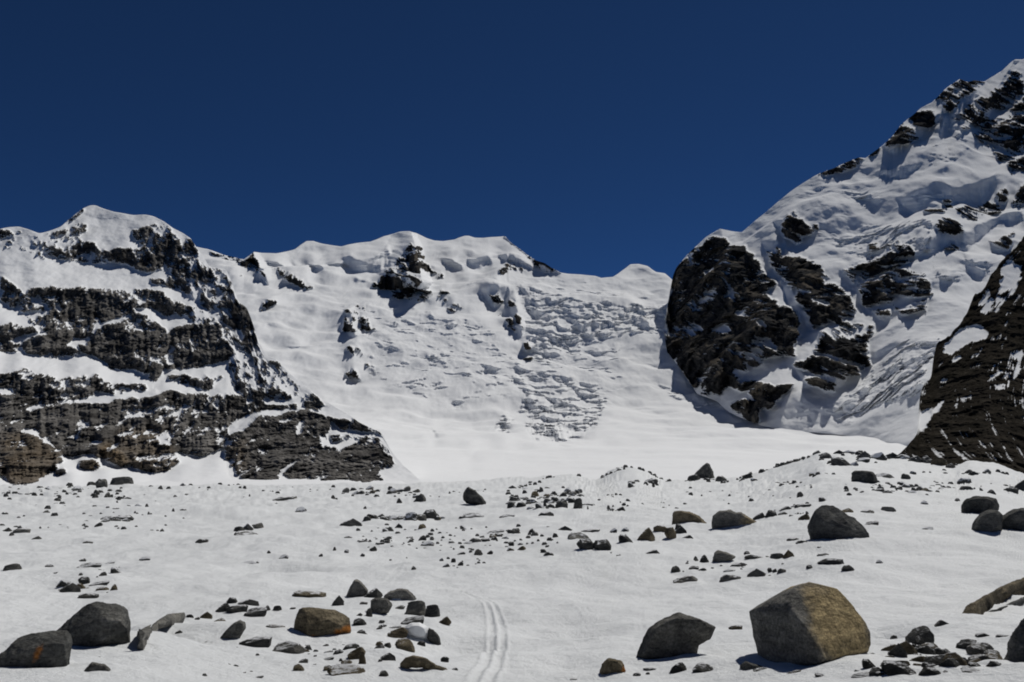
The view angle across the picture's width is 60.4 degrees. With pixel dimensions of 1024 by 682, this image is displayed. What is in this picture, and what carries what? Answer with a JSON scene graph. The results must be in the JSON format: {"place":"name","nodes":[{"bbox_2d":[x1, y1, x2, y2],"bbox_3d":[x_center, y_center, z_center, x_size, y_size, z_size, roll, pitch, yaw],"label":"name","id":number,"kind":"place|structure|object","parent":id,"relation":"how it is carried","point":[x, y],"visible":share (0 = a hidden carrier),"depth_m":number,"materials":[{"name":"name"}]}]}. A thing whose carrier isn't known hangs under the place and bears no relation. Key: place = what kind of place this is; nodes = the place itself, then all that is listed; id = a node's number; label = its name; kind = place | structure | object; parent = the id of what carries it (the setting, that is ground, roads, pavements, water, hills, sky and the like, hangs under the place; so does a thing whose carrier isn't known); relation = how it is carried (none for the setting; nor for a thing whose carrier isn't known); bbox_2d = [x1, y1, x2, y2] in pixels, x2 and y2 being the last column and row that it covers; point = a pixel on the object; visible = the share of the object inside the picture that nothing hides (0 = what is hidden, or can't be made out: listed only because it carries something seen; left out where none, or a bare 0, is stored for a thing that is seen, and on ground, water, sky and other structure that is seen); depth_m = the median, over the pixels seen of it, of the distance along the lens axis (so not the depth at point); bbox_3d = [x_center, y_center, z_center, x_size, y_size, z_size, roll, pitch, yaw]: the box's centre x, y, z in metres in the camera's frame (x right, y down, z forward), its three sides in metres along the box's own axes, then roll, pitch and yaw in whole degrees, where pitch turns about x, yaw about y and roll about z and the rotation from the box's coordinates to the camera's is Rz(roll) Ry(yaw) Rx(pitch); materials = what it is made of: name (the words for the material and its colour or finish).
{"place":"outdoors","nodes":[
{"label":"outdoors","id":0,"kind":"place"},
{"bbox_2d":[0,205,420,486],"bbox_3d":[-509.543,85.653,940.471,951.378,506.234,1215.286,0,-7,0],"label":"mountain","id":1,"kind":"structure","parent":0,"point":[130,345],"depth_m":679.12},
{"bbox_2d":[0,452,1023,681],"bbox_3d":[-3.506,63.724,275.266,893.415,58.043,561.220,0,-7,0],"label":"snow field","id":2,"kind":"structure","parent":0,"point":[568,610],"depth_m":32.84,"materials":[{"name":"snow"}]},
{"bbox_2d":[3,563,21,570],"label":"rock","id":3,"kind":"object","parent":2,"relation":"on","point":[15,566],"visible":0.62,"depth_m":34.19,"materials":[{"name":"stone"}]},
{"bbox_2d":[13,528,30,532],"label":"rock","id":4,"kind":"object","parent":2,"relation":"on","point":[22,530],"visible":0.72,"depth_m":53.53,"materials":[{"name":"grey stone"}]},
{"bbox_2d":[0,630,72,667],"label":"boulder","id":5,"kind":"object","parent":2,"relation":"on","point":[48,649],"visible":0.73,"depth_m":8.80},
{"bbox_2d":[56,580,70,586],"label":"rock","id":6,"kind":"object","parent":2,"relation":"on","point":[62,583],"visible":0.61,"depth_m":26.83,"materials":[{"name":"stone"}]},
{"bbox_2d":[59,583,80,592],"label":"rock","id":7,"kind":"object","parent":2,"relation":"on","point":[72,587],"visible":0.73,"depth_m":25.66,"materials":[{"name":"stone"}]},
{"bbox_2d":[78,577,89,583],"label":"rock","id":8,"kind":"object","parent":2,"relation":"on","point":[84,580],"visible":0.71,"depth_m":27.13,"materials":[{"name":"stone"}]},
{"bbox_2d":[77,593,98,597],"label":"rock","id":9,"kind":"object","parent":2,"relation":"on","point":[87,595],"visible":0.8,"depth_m":23.07,"materials":[{"name":"grey stone"}]},
{"bbox_2d":[77,562,101,567],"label":"rock","id":10,"kind":"object","parent":2,"relation":"on","point":[95,564],"visible":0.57,"depth_m":35.62,"materials":[{"name":"stone"}]},
{"bbox_2d":[56,601,130,646],"bbox_3d":[-5.266,3.628,11.022,0.901,0.715,0.835,3,-8,-25],"label":"boulder","id":11,"kind":"object","parent":2,"relation":"on","point":[95,624],"visible":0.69,"depth_m":10.80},
{"bbox_2d":[84,662,110,671],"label":"boulder","id":12,"kind":"object","parent":2,"relation":"on","point":[94,666],"visible":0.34,"depth_m":8.50,"materials":[{"name":"grey"}]},
{"bbox_2d":[95,479,107,487],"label":"rock","id":13,"kind":"object","parent":2,"relation":"on","point":[100,483],"visible":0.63,"depth_m":264.35,"materials":[{"name":"stone"}]},
{"bbox_2d":[110,477,133,484],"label":"rock","id":14,"kind":"object","parent":2,"relation":"on","point":[120,480],"visible":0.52,"depth_m":289.06,"materials":[{"name":"stone"}]},
{"bbox_2d":[137,612,185,649],"bbox_3d":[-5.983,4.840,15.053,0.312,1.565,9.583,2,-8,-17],"label":"boulder","id":15,"kind":"object","parent":2,"relation":"on","point":[144,633],"visible":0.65,"depth_m":14.76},
{"bbox_2d":[216,602,229,611],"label":"rock","id":16,"kind":"object","parent":2,"relation":"on","point":[223,607],"visible":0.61,"depth_m":22.00,"materials":[{"name":"stone"}]},
{"bbox_2d":[220,620,245,638],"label":"boulder","id":17,"kind":"object","parent":2,"relation":"on","point":[235,630],"visible":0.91,"depth_m":14.82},
{"bbox_2d":[226,604,247,612],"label":"rock","id":18,"kind":"object","parent":2,"relation":"on","point":[236,608],"visible":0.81,"depth_m":21.93,"materials":[{"name":"stone"}]},
{"bbox_2d":[234,531,256,534],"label":"rock","id":19,"kind":"object","parent":2,"relation":"on","point":[243,532],"visible":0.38,"depth_m":56.47,"materials":[{"name":"grey stone"}]},
{"bbox_2d":[238,599,258,605],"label":"rock","id":20,"kind":"object","parent":2,"relation":"on","point":[251,602],"visible":0.8,"depth_m":23.17,"materials":[{"name":"stone"}]},
{"bbox_2d":[239,636,271,647],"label":"rock","id":21,"kind":"object","parent":2,"relation":"on","point":[261,641],"visible":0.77,"depth_m":14.18,"materials":[{"name":"stone"}]},
{"bbox_2d":[244,607,266,616],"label":"rock","id":22,"kind":"object","parent":2,"relation":"on","point":[257,612],"visible":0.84,"depth_m":21.50,"materials":[{"name":"stone"}]},
{"bbox_2d":[273,496,296,500],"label":"rock","id":23,"kind":"object","parent":2,"relation":"on","point":[284,498],"visible":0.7,"depth_m":142.68,"materials":[{"name":"grey stone"}]},
{"bbox_2d":[272,641,304,653],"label":"rock","id":24,"kind":"object","parent":2,"relation":"on","point":[290,647],"visible":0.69,"depth_m":13.03,"materials":[{"name":"grey stone"}]},
{"bbox_2d":[292,590,325,596],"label":"rock","id":25,"kind":"object","parent":2,"relation":"on","point":[303,593],"visible":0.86,"depth_m":25.35,"materials":[{"name":"brown stone"}]},
{"bbox_2d":[294,607,350,636],"bbox_3d":[-3.440,5.185,15.956,1.037,0.724,0.748,2,-8,-13],"label":"boulder","id":26,"kind":"object","parent":2,"relation":"on","point":[313,622],"visible":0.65,"depth_m":15.74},
{"bbox_2d":[332,595,343,605],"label":"rock","id":27,"kind":"object","parent":2,"relation":"on","point":[338,600],"visible":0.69,"depth_m":23.99,"materials":[{"name":"grey stone"}]},
{"bbox_2d":[327,664,364,675],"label":"rock","id":28,"kind":"object","parent":2,"relation":"on","point":[339,669],"visible":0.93,"depth_m":10.81,"materials":[{"name":"grey stone"}]},
{"bbox_2d":[340,519,361,525],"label":"rock","id":29,"kind":"object","parent":2,"relation":"on","point":[352,522],"visible":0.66,"depth_m":68.83,"materials":[{"name":"stone"}]},
{"bbox_2d":[343,643,359,649],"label":"rock","id":30,"kind":"object","parent":2,"relation":"on","point":[352,646],"visible":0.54,"depth_m":14.43,"materials":[{"name":"stone"}]},
{"bbox_2d":[347,647,365,659],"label":"rock","id":31,"kind":"object","parent":2,"relation":"on","point":[357,652],"visible":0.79,"depth_m":12.02,"materials":[{"name":"brown stone"}]},
{"bbox_2d":[346,579,367,596],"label":"boulder","id":32,"kind":"object","parent":2,"relation":"on","point":[357,588],"visible":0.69,"depth_m":25.98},
{"bbox_2d":[353,618,366,625],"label":"rock","id":33,"kind":"object","parent":2,"relation":"on","point":[358,621],"visible":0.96,"depth_m":17.70,"materials":[{"name":"stone"}]},
{"bbox_2d":[363,588,382,597],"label":"rock","id":34,"kind":"object","parent":2,"relation":"on","point":[375,593],"visible":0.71,"depth_m":25.79,"materials":[{"name":"stone"}]},
{"bbox_2d":[370,598,391,613],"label":"boulder","id":35,"kind":"object","parent":2,"relation":"on","point":[381,605],"visible":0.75,"depth_m":21.40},
{"bbox_2d":[381,653,395,660],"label":"rock","id":36,"kind":"object","parent":2,"relation":"on","point":[389,656],"visible":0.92,"depth_m":12.06,"materials":[{"name":"stone"}]},
{"bbox_2d":[387,627,407,637],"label":"rock","id":37,"kind":"object","parent":2,"relation":"on","point":[400,632],"visible":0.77,"depth_m":16.72,"materials":[{"name":"brown stone"}]},
{"bbox_2d":[384,588,415,599],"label":"boulder","id":38,"kind":"object","parent":2,"relation":"on","point":[401,594],"visible":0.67,"depth_m":25.13,"materials":[{"name":"grey"}]},
{"bbox_2d":[395,638,414,652],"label":"rock","id":39,"kind":"object","parent":2,"relation":"on","point":[405,644],"visible":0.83,"depth_m":15.60,"materials":[{"name":"brown stone"}]},
{"bbox_2d":[404,512,416,520],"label":"rock","id":40,"kind":"object","parent":2,"relation":"on","point":[411,516],"visible":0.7,"depth_m":73.57,"materials":[{"name":"stone"}]},
{"bbox_2d":[401,616,423,624],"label":"rock","id":41,"kind":"object","parent":2,"relation":"on","point":[414,619],"visible":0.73,"depth_m":17.93,"materials":[{"name":"grey stone"}]},
{"bbox_2d":[404,600,425,615],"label":"rock","id":42,"kind":"object","parent":2,"relation":"on","point":[418,608],"visible":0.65,"depth_m":22.25,"materials":[{"name":"grey stone"}]},
{"bbox_2d":[414,494,425,501],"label":"rock","id":43,"kind":"object","parent":2,"relation":"on","point":[420,498],"visible":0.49,"depth_m":133.19,"materials":[{"name":"stone"}]},
{"bbox_2d":[404,622,440,644],"bbox_3d":[-1.766,5.745,17.184,0.762,0.516,0.485,1,-7,-5],"label":"boulder","id":44,"kind":"object","parent":2,"relation":"on","point":[418,630],"visible":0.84,"depth_m":16.98,"materials":[{"name":"white"}]},
{"bbox_2d":[400,655,447,670],"bbox_3d":[-1.121,4.287,11.420,0.661,0.439,0.293,1,-7,-7],"label":"boulder","id":45,"kind":"object","parent":2,"relation":"on","point":[413,661],"visible":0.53,"depth_m":11.31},
{"bbox_2d":[423,509,436,518],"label":"rock","id":46,"kind":"object","parent":2,"relation":"on","point":[431,513],"visible":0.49,"depth_m":78.75,"materials":[{"name":"stone"}]},
{"bbox_2d":[424,604,439,616],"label":"rock","id":47,"kind":"object","parent":2,"relation":"on","point":[432,611],"visible":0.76,"depth_m":21.86,"materials":[{"name":"stone"}]},
{"bbox_2d":[439,616,450,625],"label":"rock","id":48,"kind":"object","parent":2,"relation":"on","point":[446,620],"visible":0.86,"depth_m":18.47,"materials":[{"name":"brown stone"}]},
{"bbox_2d":[459,513,483,518],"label":"rock","id":49,"kind":"object","parent":2,"relation":"on","point":[468,515],"visible":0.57,"depth_m":77.13,"materials":[{"name":"stone"}]},
{"bbox_2d":[463,487,485,504],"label":"boulder","id":50,"kind":"object","parent":2,"relation":"on","point":[472,496],"visible":0.96,"depth_m":110.88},
{"bbox_2d":[0,453,1013,675],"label":"scattered stones","id":51,"kind":"object","parent":2,"relation":"on","point":[94,495],"visible":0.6,"depth_m":116.26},
{"bbox_2d":[555,501,567,507],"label":"rock","id":52,"kind":"object","parent":2,"relation":"on","point":[561,504],"visible":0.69,"depth_m":84.11,"materials":[{"name":"stone"}]},
{"bbox_2d":[573,498,581,508],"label":"rock","id":53,"kind":"object","parent":2,"relation":"on","point":[578,503],"visible":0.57,"depth_m":84.94,"materials":[{"name":"grey stone"}]},
{"bbox_2d":[568,532,588,539],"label":"rock","id":54,"kind":"object","parent":2,"relation":"on","point":[576,535],"visible":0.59,"depth_m":50.96,"materials":[{"name":"grey stone"}]},
{"bbox_2d":[576,539,593,549],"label":"rock","id":55,"kind":"object","parent":2,"relation":"on","point":[585,544],"visible":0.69,"depth_m":43.72,"materials":[{"name":"stone"}]},
{"bbox_2d":[593,539,610,549],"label":"rock","id":56,"kind":"object","parent":2,"relation":"on","point":[603,544],"visible":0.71,"depth_m":43.58,"materials":[{"name":"stone"}]},
{"bbox_2d":[599,658,625,674],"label":"boulder","id":57,"kind":"object","parent":2,"relation":"on","point":[609,665],"visible":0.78,"depth_m":11.24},
{"bbox_2d":[619,534,632,542],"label":"rock","id":58,"kind":"object","parent":2,"relation":"on","point":[624,538],"visible":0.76,"depth_m":46.05,"materials":[{"name":"stone"}]},
{"bbox_2d":[637,527,654,540],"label":"rock","id":59,"kind":"object","parent":2,"relation":"on","point":[647,534],"visible":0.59,"depth_m":50.32,"materials":[{"name":"brown stone"}]},
{"bbox_2d":[653,525,665,531],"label":"rock","id":60,"kind":"object","parent":2,"relation":"on","point":[659,528],"visible":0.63,"depth_m":54.34,"materials":[{"name":"brown stone"}]},
{"bbox_2d":[664,527,675,538],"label":"rock","id":61,"kind":"object","parent":2,"relation":"on","point":[669,532],"visible":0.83,"depth_m":50.76,"materials":[{"name":"brown stone"}]},
{"bbox_2d":[636,612,715,658],"bbox_3d":[2.374,4.363,12.770,1.152,0.841,0.777,-2,-8,14],"label":"boulder","id":62,"kind":"object","parent":2,"relation":"on","point":[676,634],"visible":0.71,"depth_m":12.45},
{"bbox_2d":[670,662,686,673],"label":"rock","id":63,"kind":"object","parent":2,"relation":"on","point":[679,667],"visible":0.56,"depth_m":11.12,"materials":[{"name":"stone"}]},
{"bbox_2d":[673,575,697,582],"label":"rock","id":64,"kind":"object","parent":2,"relation":"on","point":[687,578],"visible":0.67,"depth_m":31.49,"materials":[{"name":"grey stone"}]},
{"bbox_2d":[672,511,706,524],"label":"boulder","id":65,"kind":"object","parent":2,"relation":"on","point":[678,517],"visible":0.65,"depth_m":61.92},
{"bbox_2d":[692,663,712,672],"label":"rock","id":66,"kind":"object","parent":2,"relation":"on","point":[701,667],"visible":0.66,"depth_m":10.83,"materials":[{"name":"stone"}]},
{"bbox_2d":[694,463,714,478],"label":"boulder","id":67,"kind":"object","parent":2,"relation":"on","point":[704,471],"visible":0.66,"depth_m":295.36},
{"bbox_2d":[712,550,735,561],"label":"boulder","id":68,"kind":"object","parent":2,"relation":"on","point":[720,556],"visible":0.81,"depth_m":37.16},
{"bbox_2d":[719,574,740,581],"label":"rock","id":69,"kind":"object","parent":2,"relation":"on","point":[726,577],"visible":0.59,"depth_m":29.09,"materials":[{"name":"grey stone"}]},
{"bbox_2d":[711,509,755,528],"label":"boulder","id":70,"kind":"object","parent":2,"relation":"on","point":[726,518],"visible":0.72,"depth_m":56.01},
{"bbox_2d":[740,661,762,669],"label":"boulder","id":71,"kind":"object","parent":2,"relation":"on","point":[746,665],"visible":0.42,"depth_m":10.48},
{"bbox_2d":[747,569,765,576],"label":"rock","id":72,"kind":"object","parent":2,"relation":"on","point":[757,573],"visible":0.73,"depth_m":29.39,"materials":[{"name":"grey stone"}]},
{"bbox_2d":[749,582,870,665],"bbox_3d":[3.707,3.655,11.001,1.448,1.230,1.566,-3,-8,19],"label":"boulder","id":73,"kind":"object","parent":2,"relation":"on","point":[807,624],"visible":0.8,"depth_m":10.70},
{"bbox_2d":[817,558,843,564],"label":"rock","id":74,"kind":"object","parent":2,"relation":"on","point":[829,561],"visible":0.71,"depth_m":29.16,"materials":[{"name":"stone"}]},
{"bbox_2d":[807,505,868,539],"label":"boulder","id":75,"kind":"object","parent":2,"relation":"on","point":[831,522],"visible":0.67,"depth_m":40.87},
{"bbox_2d":[831,456,851,465],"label":"rock","id":76,"kind":"object","parent":2,"relation":"on","point":[839,461],"visible":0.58,"depth_m":168.72,"materials":[{"name":"stone"}]},
{"bbox_2d":[851,672,868,677],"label":"rock","id":77,"kind":"object","parent":2,"relation":"on","point":[860,675],"visible":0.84,"depth_m":9.19,"materials":[{"name":"stone"}]},
{"bbox_2d":[851,470,877,482],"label":"boulder","id":78,"kind":"object","parent":2,"relation":"on","point":[865,476],"visible":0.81,"depth_m":99.42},
{"bbox_2d":[862,659,875,668],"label":"rock","id":79,"kind":"object","parent":2,"relation":"on","point":[867,663],"visible":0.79,"depth_m":9.48,"materials":[{"name":"stone"}]},
{"bbox_2d":[869,667,882,675],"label":"rock","id":80,"kind":"object","parent":2,"relation":"on","point":[873,670],"visible":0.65,"depth_m":9.12,"materials":[{"name":"stone"}]},
{"bbox_2d":[870,452,885,459],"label":"rock","id":81,"kind":"object","parent":2,"relation":"on","point":[879,456],"visible":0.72,"depth_m":263.27,"materials":[{"name":"stone"}]},
{"bbox_2d":[887,643,907,657],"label":"rock","id":82,"kind":"object","parent":2,"relation":"on","point":[898,650],"visible":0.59,"depth_m":10.78,"materials":[{"name":"stone"}]},
{"bbox_2d":[881,660,915,675],"bbox_3d":[3.999,3.397,9.080,0.347,0.195,0.260,-8,-14,21],"label":"rock","id":83,"kind":"object","parent":2,"relation":"on","point":[892,667],"visible":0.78,"depth_m":9.03,"materials":[{"name":"stone"}]},
{"bbox_2d":[900,641,917,653],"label":"rock","id":84,"kind":"object","parent":2,"relation":"on","point":[908,647],"visible":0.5,"depth_m":11.03,"materials":[{"name":"brown stone"}]},
{"bbox_2d":[912,636,924,644],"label":"rock","id":85,"kind":"object","parent":2,"relation":"on","point":[917,640],"visible":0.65,"depth_m":12.55,"materials":[{"name":"stone"}]},
{"bbox_2d":[905,626,933,642],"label":"rock","id":86,"kind":"object","parent":2,"relation":"on","point":[925,633],"visible":0.63,"depth_m":13.37,"materials":[{"name":"stone"}]},
{"bbox_2d":[916,645,935,654],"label":"rock","id":87,"kind":"object","parent":2,"relation":"on","point":[927,649],"visible":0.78,"depth_m":11.88,"materials":[{"name":"stone"}]},
{"bbox_2d":[919,667,940,675],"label":"rock","id":88,"kind":"object","parent":2,"relation":"on","point":[927,671],"visible":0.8,"depth_m":8.87,"materials":[{"name":"stone"}]},
{"bbox_2d":[924,654,944,664],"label":"rock","id":89,"kind":"object","parent":2,"relation":"on","point":[936,659],"visible":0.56,"depth_m":9.14,"materials":[{"name":"stone"}]},
{"bbox_2d":[931,457,947,465],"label":"rock","id":90,"kind":"object","parent":2,"relation":"on","point":[940,461],"visible":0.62,"depth_m":264.67,"materials":[{"name":"brown stone"}]},
{"bbox_2d":[939,658,959,666],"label":"rock","id":91,"kind":"object","parent":2,"relation":"on","point":[950,662],"visible":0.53,"depth_m":8.99,"materials":[{"name":"stone"}]},
{"bbox_2d":[942,652,966,665],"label":"rock","id":92,"kind":"object","parent":2,"relation":"on","point":[959,659],"visible":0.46,"depth_m":9.08,"materials":[{"name":"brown stone"}]},
{"bbox_2d":[957,478,971,483],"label":"rock","id":93,"kind":"object","parent":2,"relation":"on","point":[964,480],"visible":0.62,"depth_m":124.17,"materials":[{"name":"stone"}]},
{"bbox_2d":[956,639,976,648],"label":"rock","id":94,"kind":"object","parent":2,"relation":"on","point":[963,643],"visible":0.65,"depth_m":12.46,"materials":[{"name":"stone"}]},
{"bbox_2d":[960,666,979,672],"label":"rock","id":95,"kind":"object","parent":2,"relation":"on","point":[967,669],"visible":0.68,"depth_m":8.85,"materials":[{"name":"stone"}]},
{"bbox_2d":[966,643,986,654],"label":"rock","id":96,"kind":"object","parent":2,"relation":"on","point":[975,648],"visible":0.77,"depth_m":11.97,"materials":[{"name":"grey stone"}]},
{"bbox_2d":[961,496,998,513],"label":"boulder","id":97,"kind":"object","parent":2,"relation":"on","point":[977,504],"visible":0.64,"depth_m":57.67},
{"bbox_2d":[971,509,1002,531],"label":"boulder","id":98,"kind":"object","parent":2,"relation":"on","point":[989,520],"visible":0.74,"depth_m":43.36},
{"bbox_2d":[963,577,1023,614],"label":"boulder","id":99,"kind":"object","parent":2,"relation":"on","point":[982,605],"visible":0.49,"depth_m":19.64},
{"bbox_2d":[985,653,1002,659],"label":"rock","id":100,"kind":"object","parent":2,"relation":"on","point":[993,656],"visible":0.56,"depth_m":10.06,"materials":[{"name":"brown stone"}]},
{"bbox_2d":[988,597,1023,611],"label":"boulder","id":101,"kind":"object","parent":2,"relation":"on","point":[1019,602],"visible":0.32,"depth_m":19.67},
{"bbox_2d":[1002,508,1023,530],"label":"boulder","id":102,"kind":"object","parent":2,"relation":"on","point":[1012,519],"visible":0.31,"depth_m":43.56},
{"bbox_2d":[1003,619,1023,661],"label":"boulder","id":103,"kind":"object","parent":2,"relation":"on","point":[1015,648],"visible":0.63,"depth_m":9.09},
{"bbox_2d":[0,0,1023,278],"label":"sky","id":104,"kind":"structure","parent":0,"point":[599,138],"materials":[{"name":"blue"}]},
{"bbox_2d":[134,231,906,485],"bbox_3d":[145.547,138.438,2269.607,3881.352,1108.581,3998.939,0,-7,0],"label":"glacier headwall","id":105,"kind":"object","parent":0,"point":[466,358],"visible":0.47,"depth_m":1674.54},
{"bbox_2d":[664,59,1023,445],"bbox_3d":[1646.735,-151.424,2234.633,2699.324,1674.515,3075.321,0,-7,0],"label":"mountain","id":106,"kind":"structure","parent":0,"point":[837,300],"depth_m":1563.12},
{"bbox_2d":[898,237,1023,472],"bbox_3d":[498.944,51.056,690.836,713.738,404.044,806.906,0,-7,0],"label":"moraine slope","id":107,"kind":"structure","parent":0,"point":[971,405],"depth_m":456.31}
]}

